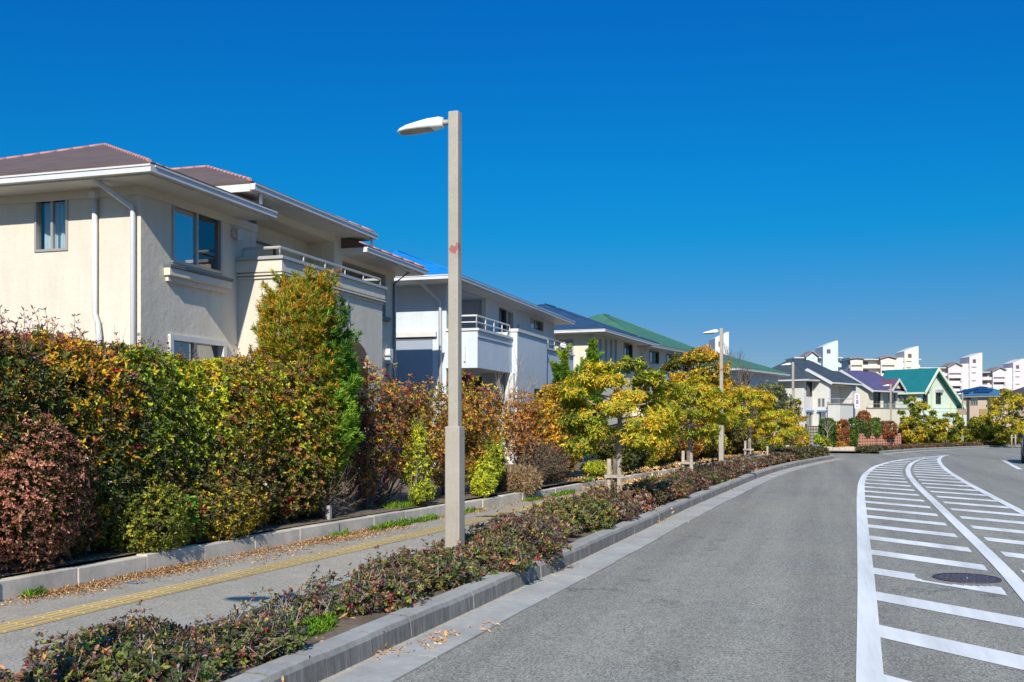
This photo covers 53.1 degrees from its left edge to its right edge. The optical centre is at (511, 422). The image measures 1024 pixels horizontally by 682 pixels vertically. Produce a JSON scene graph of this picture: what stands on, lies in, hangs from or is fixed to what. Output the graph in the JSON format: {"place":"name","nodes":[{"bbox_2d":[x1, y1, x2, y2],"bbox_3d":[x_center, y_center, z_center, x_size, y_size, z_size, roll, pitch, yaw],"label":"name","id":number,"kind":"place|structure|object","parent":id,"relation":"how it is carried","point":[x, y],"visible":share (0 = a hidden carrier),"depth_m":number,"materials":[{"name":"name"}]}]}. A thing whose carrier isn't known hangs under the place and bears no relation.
{"place":"outdoors","nodes":[
{"label":"outdoors","id":0,"kind":"place"},
{"bbox_2d":[0,480,637,674],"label":"pavement","id":1,"kind":"structure","parent":0,"point":[187,606],"depth_m":9.01,"materials":[{"name":"concrete"}]},
{"bbox_2d":[0,476,664,633],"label":"tactile paving","id":2,"kind":"structure","parent":1,"relation":"on","point":[223,579],"depth_m":9.48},
{"bbox_2d":[0,473,667,605],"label":"fallen leaves","id":3,"kind":"object","parent":1,"relation":"on","point":[181,567],"visible":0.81,"depth_m":10.54,"materials":[{"name":"brown plant"}]},
{"bbox_2d":[556,451,768,490],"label":"fallen leaves","id":4,"kind":"object","parent":1,"relation":"on","point":[668,465],"visible":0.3,"depth_m":28.03,"materials":[{"name":"brown plant"}]},
{"bbox_2d":[703,328,723,462],"bbox_3d":[6.416,-0.690,32.643,0.675,4.580,0.210,0,0,23],"label":"street lamp","id":5,"kind":"object","parent":1,"relation":"on","point":[721,447],"visible":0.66,"depth_m":32.49,"materials":[{"name":"metal"}]},
{"bbox_2d":[0,450,878,577],"bbox_3d":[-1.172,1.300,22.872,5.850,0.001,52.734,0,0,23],"label":"raised bed","id":6,"kind":"object","parent":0,"point":[96,554],"visible":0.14,"depth_m":14.88,"materials":[{"name":"soil"}]},
{"bbox_2d":[0,304,73,562],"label":"hedge shrub","id":7,"kind":"object","parent":6,"relation":"on","point":[10,371],"visible":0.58,"depth_m":9.01,"materials":[{"name":"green plant"}]},
{"bbox_2d":[0,401,102,578],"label":"azalea shrub","id":8,"kind":"object","parent":6,"relation":"on","point":[53,552],"visible":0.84,"depth_m":9.00,"materials":[{"name":"red plant"}]},
{"bbox_2d":[0,305,154,556],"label":"hedge shrub","id":9,"kind":"object","parent":6,"relation":"on","point":[58,352],"visible":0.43,"depth_m":9.95,"materials":[{"name":"green plant"}]},
{"bbox_2d":[104,481,195,555],"bbox_3d":[-3.653,1.027,10.591,0.726,0.833,1.243,0,0,17],"label":"shrub","id":10,"kind":"object","parent":6,"relation":"on","point":[144,545],"visible":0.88,"depth_m":10.28,"materials":[{"name":"green plant"}]},
{"bbox_2d":[12,575,351,677],"bbox_3d":[2.834,1.534,20.668,1.180,0.192,53.170,0,0,21],"label":"pavement edging","id":11,"kind":"object","parent":6,"relation":"on","point":[335,584],"visible":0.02,"depth_m":7.94,"materials":[{"name":"concrete"}]},
{"bbox_2d":[165,494,209,545],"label":"shrub","id":12,"kind":"object","parent":6,"relation":"on","point":[198,516],"visible":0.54,"depth_m":10.97,"materials":[{"name":"green plant"}]},
{"bbox_2d":[43,332,345,544],"bbox_3d":[-3.595,0.198,12.446,1.847,2.409,4.572,0,0,17],"label":"hedge shrub","id":13,"kind":"object","parent":6,"relation":"on","point":[171,419],"visible":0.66,"depth_m":11.87,"materials":[{"name":"green plant"}]},
{"bbox_2d":[173,473,270,542],"bbox_3d":[-3.257,0.976,11.776,0.842,0.832,1.636,0,0,17],"label":"shrub","id":14,"kind":"object","parent":6,"relation":"on","point":[222,524],"visible":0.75,"depth_m":11.46,"materials":[{"name":"green plant"}]},
{"bbox_2d":[248,264,366,516],"bbox_3d":[-2.816,-0.402,14.057,1.658,3.506,1.776,0,0,17],"label":"conifer","id":15,"kind":"object","parent":6,"relation":"on","point":[322,336],"visible":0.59,"depth_m":13.68,"materials":[{"name":"green plant"}]},
{"bbox_2d":[20,476,597,598],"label":"grass","id":16,"kind":"structure","parent":6,"relation":"on","point":[392,505],"depth_m":15.38,"materials":[{"name":"green plant"}]},
{"bbox_2d":[295,464,363,517],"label":"shrub","id":17,"kind":"object","parent":6,"relation":"on","point":[320,515],"visible":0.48,"depth_m":13.87,"materials":[{"name":"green plant"}]},
{"bbox_2d":[341,392,401,508],"bbox_3d":[-2.203,0.455,15.367,0.913,1.808,1.550,0,0,17],"label":"shrub","id":18,"kind":"object","parent":6,"relation":"on","point":[366,503],"visible":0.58,"depth_m":15.30,"materials":[{"name":"brown plant"}]},
{"bbox_2d":[0,454,765,601],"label":"retaining wall","id":19,"kind":"structure","parent":6,"relation":"on","point":[12,586],"depth_m":11.27,"materials":[{"name":"grey concrete"}]},
{"bbox_2d":[336,357,444,517],"bbox_3d":[-2.022,0.230,16.103,1.181,2.440,2.784,0,0,26],"label":"hedge shrub","id":20,"kind":"object","parent":6,"relation":"on","point":[388,388],"visible":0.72,"depth_m":15.94,"materials":[{"name":"brown plant"}]},
{"bbox_2d":[400,414,436,507],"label":"shrub","id":21,"kind":"object","parent":6,"relation":"on","point":[421,489],"visible":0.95,"depth_m":16.20,"materials":[{"name":"green plant"}]},
{"bbox_2d":[395,368,515,494],"bbox_3d":[-0.936,0.170,18.557,1.374,2.379,3.744,0,0,17],"label":"hedge shrub","id":22,"kind":"object","parent":6,"relation":"on","point":[473,423],"visible":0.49,"depth_m":18.58,"materials":[{"name":"orange plant"}]},
{"bbox_2d":[465,426,506,498],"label":"shrub","id":23,"kind":"object","parent":6,"relation":"on","point":[485,478],"visible":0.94,"depth_m":18.35,"materials":[{"name":"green plant"}]},
{"bbox_2d":[490,350,539,436],"bbox_3d":[-0.116,-0.083,21.200,0.828,2.891,1.793,0,0,29],"label":"bare tree","id":24,"kind":"object","parent":6,"relation":"on","point":[502,391],"visible":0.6,"depth_m":21.22,"materials":[{"name":"brown plant"}]},
{"bbox_2d":[496,461,546,496],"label":"shrub","id":25,"kind":"object","parent":6,"relation":"on","point":[529,479],"visible":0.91,"depth_m":19.40,"materials":[{"name":"brown plant"}]},
{"bbox_2d":[502,388,549,476],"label":"shrub","id":26,"kind":"object","parent":6,"relation":"on","point":[523,432],"visible":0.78,"depth_m":21.19,"materials":[{"name":"brown plant"}]},
{"bbox_2d":[520,434,573,486],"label":"shrub","id":27,"kind":"object","parent":6,"relation":"on","point":[550,468],"visible":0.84,"depth_m":21.20,"materials":[{"name":"brown plant"}]},
{"bbox_2d":[521,382,587,477],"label":"hedge shrub","id":28,"kind":"object","parent":6,"relation":"on","point":[551,404],"visible":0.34,"depth_m":22.34,"materials":[{"name":"orange plant"}]},
{"bbox_2d":[555,343,573,385],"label":"cypress","id":29,"kind":"object","parent":6,"relation":"on","point":[565,371],"visible":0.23,"depth_m":32.13,"materials":[{"name":"green plant"}]},
{"bbox_2d":[579,459,612,476],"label":"shrub","id":30,"kind":"object","parent":6,"relation":"on","point":[600,469],"visible":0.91,"depth_m":23.99,"materials":[{"name":"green plant"}]},
{"bbox_2d":[585,338,608,460],"bbox_3d":[2.711,-0.764,34.511,1.223,4.229,1.042,0,0,17],"label":"cypress","id":31,"kind":"object","parent":6,"relation":"on","point":[591,350],"visible":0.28,"depth_m":34.38,"materials":[{"name":"green plant"}]},
{"bbox_2d":[594,424,654,471],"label":"hedge shrub","id":32,"kind":"object","parent":6,"relation":"on","point":[631,459],"visible":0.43,"depth_m":26.35,"materials":[{"name":"green plant"}]},
{"bbox_2d":[589,313,697,408],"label":"grey house","id":33,"kind":"structure","parent":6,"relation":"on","point":[661,353],"depth_m":53.89,"materials":[{"name":"paint"}]},
{"bbox_2d":[642,436,677,465],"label":"hedge shrub","id":34,"kind":"object","parent":6,"relation":"on","point":[664,453],"visible":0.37,"depth_m":29.63,"materials":[{"name":"yellow plant"}]},
{"bbox_2d":[659,415,704,461],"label":"hedge shrub","id":35,"kind":"object","parent":6,"relation":"on","point":[697,447],"visible":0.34,"depth_m":32.76,"materials":[{"name":"orange plant"}]},
{"bbox_2d":[655,344,740,431],"bbox_3d":[6.923,-0.792,38.547,3.398,4.297,3.415,0,0,17],"label":"garden tree","id":36,"kind":"object","parent":6,"relation":"on","point":[707,355],"visible":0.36,"depth_m":37.96,"materials":[{"name":"yellow plant"}]},
{"bbox_2d":[682,427,727,458],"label":"hedge shrub","id":37,"kind":"object","parent":6,"relation":"on","point":[711,448],"visible":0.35,"depth_m":35.58,"materials":[{"name":"green plant"}]},
{"bbox_2d":[723,343,752,405],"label":"bare tree","id":38,"kind":"object","parent":6,"relation":"on","point":[740,370],"visible":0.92,"depth_m":43.86,"materials":[{"name":"grey plant"}]},
{"bbox_2d":[724,424,758,454],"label":"hedge shrub","id":39,"kind":"object","parent":6,"relation":"on","point":[735,441],"visible":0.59,"depth_m":39.53,"materials":[{"name":"green plant"}]},
{"bbox_2d":[746,379,801,442],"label":"garden tree","id":40,"kind":"object","parent":6,"relation":"on","point":[777,390],"visible":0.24,"depth_m":47.10,"materials":[{"name":"green plant"}]},
{"bbox_2d":[213,459,798,681],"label":"planter soil","id":41,"kind":"structure","parent":0,"point":[347,623],"depth_m":7.62,"materials":[{"name":"brown soil"}]},
{"bbox_2d":[0,665,56,681],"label":"berry shrub","id":42,"kind":"object","parent":41,"relation":"on","point":[21,676],"visible":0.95,"depth_m":4.72,"materials":[{"name":"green plant"}]},
{"bbox_2d":[0,599,221,681],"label":"berry shrub","id":43,"kind":"object","parent":41,"relation":"on","point":[109,650],"visible":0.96,"depth_m":5.22,"materials":[{"name":"green plant"}]},
{"bbox_2d":[74,609,308,681],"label":"berry shrub","id":44,"kind":"object","parent":41,"relation":"on","point":[263,639],"visible":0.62,"depth_m":6.24,"materials":[{"name":"green plant"}]},
{"bbox_2d":[217,583,346,627],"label":"berry shrub","id":45,"kind":"object","parent":41,"relation":"on","point":[297,605],"visible":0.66,"depth_m":7.23,"materials":[{"name":"brown plant"}]},
{"bbox_2d":[233,600,388,666],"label":"grass","id":46,"kind":"structure","parent":41,"relation":"on","point":[317,625],"depth_m":7.34,"materials":[{"name":"green plant"}]},
{"bbox_2d":[294,559,426,616],"bbox_3d":[-1.095,1.301,8.031,0.817,0.455,1.067,0,0,42],"label":"berry shrub","id":47,"kind":"object","parent":41,"relation":"on","point":[361,600],"visible":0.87,"depth_m":7.87,"materials":[{"name":"green plant"}]},
{"bbox_2d":[351,539,484,601],"bbox_3d":[-0.903,1.299,8.891,0.878,0.488,1.515,0,0,34],"label":"berry shrub","id":48,"kind":"object","parent":41,"relation":"on","point":[451,578],"visible":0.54,"depth_m":8.88,"materials":[{"name":"brown plant"}]},
{"bbox_2d":[397,111,464,560],"bbox_3d":[-0.797,-0.690,9.931,0.675,4.580,0.210,0,0,19],"label":"street lamp","id":49,"kind":"object","parent":41,"relation":"on","point":[454,480],"visible":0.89,"depth_m":9.79,"materials":[{"name":"metal"}]},
{"bbox_2d":[377,536,501,581],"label":"berry shrub","id":50,"kind":"object","parent":41,"relation":"on","point":[476,553],"visible":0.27,"depth_m":9.64,"materials":[{"name":"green plant"}]},
{"bbox_2d":[146,458,795,681],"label":"fallen leaves","id":51,"kind":"object","parent":41,"relation":"on","point":[282,677],"visible":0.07,"depth_m":8.43,"materials":[{"name":"brown plant"}]},
{"bbox_2d":[431,523,541,573],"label":"berry shrub","id":52,"kind":"object","parent":41,"relation":"on","point":[513,555],"visible":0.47,"depth_m":9.89,"materials":[{"name":"green plant"}]},
{"bbox_2d":[466,509,572,566],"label":"berry shrub","id":53,"kind":"object","parent":41,"relation":"on","point":[546,541],"visible":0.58,"depth_m":10.80,"materials":[{"name":"green plant"}]},
{"bbox_2d":[488,504,584,535],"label":"berry shrub","id":54,"kind":"object","parent":41,"relation":"on","point":[563,523],"visible":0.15,"depth_m":12.31,"materials":[{"name":"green plant"}]},
{"bbox_2d":[527,488,618,535],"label":"berry shrub","id":55,"kind":"object","parent":41,"relation":"on","point":[569,509],"visible":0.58,"depth_m":13.60,"materials":[{"name":"green plant"}]},
{"bbox_2d":[575,481,641,523],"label":"berry shrub","id":56,"kind":"object","parent":41,"relation":"on","point":[624,511],"visible":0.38,"depth_m":15.04,"materials":[{"name":"brown plant"}]},
{"bbox_2d":[604,459,623,497],"bbox_3d":[1.625,1.050,16.180,0.305,0.941,0.163,0,0,17],"label":"tree stake","id":57,"kind":"object","parent":41,"relation":"on","point":[614,476],"visible":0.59,"depth_m":16.18,"materials":[{"name":"beige wood"}]},
{"bbox_2d":[555,355,686,496],"bbox_3d":[1.781,0.223,16.640,2.152,2.616,2.308,0,0,17],"label":"street tree","id":58,"kind":"object","parent":41,"relation":"on","point":[656,421],"visible":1,"depth_m":16.29,"materials":[{"name":"yellow plant"}]},
{"bbox_2d":[619,478,666,513],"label":"berry shrub","id":59,"kind":"object","parent":41,"relation":"on","point":[647,496],"visible":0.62,"depth_m":16.66,"materials":[{"name":"brown plant"}]},
{"bbox_2d":[630,473,693,500],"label":"berry shrub","id":60,"kind":"object","parent":41,"relation":"on","point":[670,488],"visible":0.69,"depth_m":19.17,"materials":[{"name":"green plant"}]},
{"bbox_2d":[663,466,712,493],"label":"berry shrub","id":61,"kind":"object","parent":41,"relation":"on","point":[700,481],"visible":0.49,"depth_m":21.54,"materials":[{"name":"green plant"}]},
{"bbox_2d":[657,374,740,470],"bbox_3d":[4.192,0.208,23.720,2.117,2.650,2.128,0,0,17],"label":"street tree","id":62,"kind":"object","parent":41,"relation":"on","point":[700,395],"visible":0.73,"depth_m":23.25,"materials":[{"name":"yellow plant"}]},
{"bbox_2d":[678,462,731,485],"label":"berry shrub","id":63,"kind":"object","parent":41,"relation":"on","point":[718,474],"visible":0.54,"depth_m":24.29,"materials":[{"name":"green plant"}]},
{"bbox_2d":[708,458,758,478],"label":"berry shrub","id":64,"kind":"object","parent":41,"relation":"on","point":[735,468],"visible":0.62,"depth_m":27.27,"materials":[{"name":"brown plant"}]},
{"bbox_2d":[724,385,784,459],"bbox_3d":[7.723,0.164,33.000,1.894,2.736,1.968,0,0,-7],"label":"street tree","id":65,"kind":"object","parent":41,"relation":"on","point":[763,405],"visible":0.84,"depth_m":32.56,"materials":[{"name":"yellow plant"}]},
{"bbox_2d":[751,408,804,453],"bbox_3d":[9.572,0.472,37.216,2.048,2.121,2.676,0,0,-10],"label":"street tree","id":66,"kind":"object","parent":41,"relation":"on","point":[766,429],"visible":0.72,"depth_m":36.90,"materials":[{"name":"yellow plant"}]},
{"bbox_2d":[774,445,829,460],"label":"box hedge","id":67,"kind":"object","parent":41,"relation":"on","point":[806,452],"visible":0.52,"depth_m":40.43,"materials":[{"name":"green plant"}]},
{"bbox_2d":[0,0,1023,370],"label":"sky","id":68,"kind":"structure","parent":0,"point":[789,178],"materials":[{"name":"blue"}]},
{"bbox_2d":[395,447,1023,681],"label":"road","id":69,"kind":"structure","parent":0,"point":[759,583],"depth_m":9.29,"materials":[{"name":"grey asphalt"}]},
{"bbox_2d":[223,455,833,681],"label":"kerb","id":70,"kind":"structure","parent":69,"relation":"on","point":[331,656],"depth_m":8.08,"materials":[{"name":"concrete"}]},
{"bbox_2d":[319,469,784,681],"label":"gutter sand","id":71,"kind":"structure","parent":69,"relation":"on","point":[395,646],"depth_m":8.71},
{"bbox_2d":[327,458,841,681],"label":"gutter","id":72,"kind":"object","parent":69,"relation":"on","point":[392,666],"visible":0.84,"depth_m":8.86,"materials":[{"name":"concrete"}]},
{"bbox_2d":[375,460,833,659],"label":"fallen leaves","id":73,"kind":"object","parent":72,"relation":"on","point":[445,632],"visible":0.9,"depth_m":7.44,"materials":[{"name":"brown plant"}]},
{"bbox_2d":[856,455,943,681],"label":"lane marking","id":74,"kind":"object","parent":69,"relation":"on","point":[869,664],"visible":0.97,"depth_m":8.79,"materials":[{"name":"paint"}]},
{"bbox_2d":[865,457,1023,681],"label":"hatch marking","id":75,"kind":"object","parent":69,"relation":"on","point":[1008,659],"visible":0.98,"depth_m":10.65,"materials":[{"name":"paint"}]},
{"bbox_2d":[879,445,1020,453],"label":"kerb","id":76,"kind":"structure","parent":69,"relation":"on","point":[902,450],"depth_m":68.67,"materials":[{"name":"concrete"}]},
{"bbox_2d":[906,456,1023,600],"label":"lane marking","id":77,"kind":"object","parent":69,"relation":"on","point":[1012,578],"visible":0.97,"depth_m":13.31,"materials":[{"name":"paint"}]},
{"bbox_2d":[932,573,1001,583],"bbox_3d":[4.645,1.591,10.461,0.650,0.018,0.650,0,0,17],"label":"manhole cover","id":78,"kind":"object","parent":69,"relation":"on","point":[969,578],"visible":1,"depth_m":10.41,"materials":[{"name":"metal"}]},
{"bbox_2d":[937,455,1023,514],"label":"lane marking","id":79,"kind":"object","parent":69,"relation":"on","point":[1013,507],"visible":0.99,"depth_m":23.82,"materials":[{"name":"paint"}]},
{"bbox_2d":[980,388,1023,447],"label":"garden tree","id":80,"kind":"object","parent":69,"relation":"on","point":[1015,422],"visible":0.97,"depth_m":79.72,"materials":[{"name":"yellow plant"}]},
{"bbox_2d":[747,453,875,458],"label":"side street","id":81,"kind":"structure","parent":0,"point":[840,455],"depth_m":52.64,"materials":[{"name":"grey asphalt"}]},
{"bbox_2d":[780,398,808,447],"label":"garden tree","id":82,"kind":"object","parent":81,"relation":"on","point":[797,402],"visible":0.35,"depth_m":50.09,"materials":[{"name":"yellow plant"}]},
{"bbox_2d":[785,341,842,370],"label":"apartment block","id":83,"kind":"structure","parent":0,"point":[825,355],"depth_m":327.82,"materials":[{"name":"white concrete"}]},
{"bbox_2d":[840,346,920,375],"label":"apartment block","id":84,"kind":"structure","parent":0,"point":[907,358],"depth_m":349.10,"materials":[{"name":"white concrete"}]},
{"bbox_2d":[919,353,981,390],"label":"apartment block","id":85,"kind":"structure","parent":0,"point":[965,373],"depth_m":378.40,"materials":[{"name":"white concrete"}]},
{"bbox_2d":[982,359,1023,390],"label":"apartment block","id":86,"kind":"structure","parent":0,"point":[1009,375],"depth_m":393.80,"materials":[{"name":"white concrete"}]},
{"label":"far verge","id":87,"kind":"structure","parent":0,"visible":0},
{"bbox_2d":[696,355,789,428],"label":"white house","id":88,"kind":"structure","parent":87,"relation":"on","point":[762,373],"depth_m":71.06,"materials":[{"name":"paint"}]},
{"bbox_2d":[773,358,862,446],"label":"white house","id":89,"kind":"structure","parent":87,"relation":"on","point":[820,391],"depth_m":76.57,"materials":[{"name":"paint"}]},
{"bbox_2d":[817,417,837,446],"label":"hedge shrub","id":90,"kind":"object","parent":87,"relation":"on","point":[822,432],"visible":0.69,"depth_m":62.71,"materials":[{"name":"green plant"}]},
{"bbox_2d":[836,419,850,446],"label":"hedge shrub","id":91,"kind":"object","parent":87,"relation":"on","point":[845,427],"visible":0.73,"depth_m":62.87,"materials":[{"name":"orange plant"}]},
{"bbox_2d":[848,417,859,446],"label":"hedge shrub","id":92,"kind":"object","parent":87,"relation":"on","point":[854,431],"visible":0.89,"depth_m":63.23,"materials":[{"name":"green plant"}]},
{"bbox_2d":[839,370,910,432],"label":"cream house","id":93,"kind":"structure","parent":87,"relation":"on","point":[873,391],"depth_m":85.12,"materials":[{"name":"paint"}]},
{"bbox_2d":[853,433,900,445],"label":"brick fence","id":94,"kind":"object","parent":87,"relation":"on","point":[870,440],"visible":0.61,"depth_m":66.06,"materials":[{"name":"brick"}]},
{"bbox_2d":[898,416,932,443],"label":"garden tree","id":95,"kind":"object","parent":87,"relation":"on","point":[909,437],"visible":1,"depth_m":69.64,"materials":[{"name":"yellow plant"}]},
{"bbox_2d":[910,400,937,442],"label":"garden tree","id":96,"kind":"object","parent":87,"relation":"on","point":[921,405],"visible":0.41,"depth_m":75.65,"materials":[{"name":"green plant"}]},
{"bbox_2d":[883,368,966,442],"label":"mint house","id":97,"kind":"structure","parent":87,"relation":"on","point":[933,388],"depth_m":91.61,"materials":[{"name":"paint"}]},
{"bbox_2d":[923,418,949,442],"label":"garden tree","id":98,"kind":"object","parent":87,"relation":"on","point":[938,435],"visible":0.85,"depth_m":74.67,"materials":[{"name":"yellow plant"}]},
{"bbox_2d":[942,412,966,442],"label":"garden tree","id":99,"kind":"object","parent":87,"relation":"on","point":[959,422],"visible":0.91,"depth_m":83.66,"materials":[{"name":"green plant"}]},
{"bbox_2d":[966,415,993,441],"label":"garden tree","id":100,"kind":"object","parent":87,"relation":"on","point":[976,426],"visible":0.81,"depth_m":83.82,"materials":[{"name":"green plant"}]},
{"bbox_2d":[956,386,1013,429],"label":"tan house","id":101,"kind":"structure","parent":87,"relation":"on","point":[975,399],"depth_m":101.39,"materials":[{"name":"paint"}]},
{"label":"garden ground","id":102,"kind":"structure","parent":0,"visible":0},
{"bbox_2d":[0,143,427,502],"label":"cream house","id":103,"kind":"structure","parent":102,"relation":"on","point":[109,236],"depth_m":17.10,"materials":[{"name":"paint"}]},
{"bbox_2d":[34,200,67,251],"bbox_3d":[-7.525,-3.242,16.914,0.661,0.882,0.265,0,0,17],"label":"window","id":104,"kind":"structure","parent":103,"relation":"in","point":[56,213],"depth_m":16.95,"materials":[{"name":"glass"}]},
{"bbox_2d":[172,205,221,273],"bbox_3d":[-5.482,-3.175,17.794,0.085,1.010,1.468,0,0,17],"label":"window","id":105,"kind":"structure","parent":103,"relation":"in","point":[196,238],"depth_m":17.77,"materials":[{"name":"glass"}]},
{"bbox_2d":[168,334,226,399],"bbox_3d":[-5.485,-0.930,17.791,0.150,1.060,1.669,0,0,17],"label":"window","id":106,"kind":"structure","parent":103,"relation":"in","point":[205,348],"depth_m":17.79,"materials":[{"name":"white glass"}]},
{"bbox_2d":[389,250,574,466],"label":"white house","id":107,"kind":"structure","parent":102,"relation":"on","point":[499,327],"depth_m":29.91,"materials":[{"name":"paint"}]},
{"bbox_2d":[538,303,658,426],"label":"cream house","id":108,"kind":"structure","parent":102,"relation":"on","point":[615,344],"depth_m":45.24,"materials":[{"name":"paint"}]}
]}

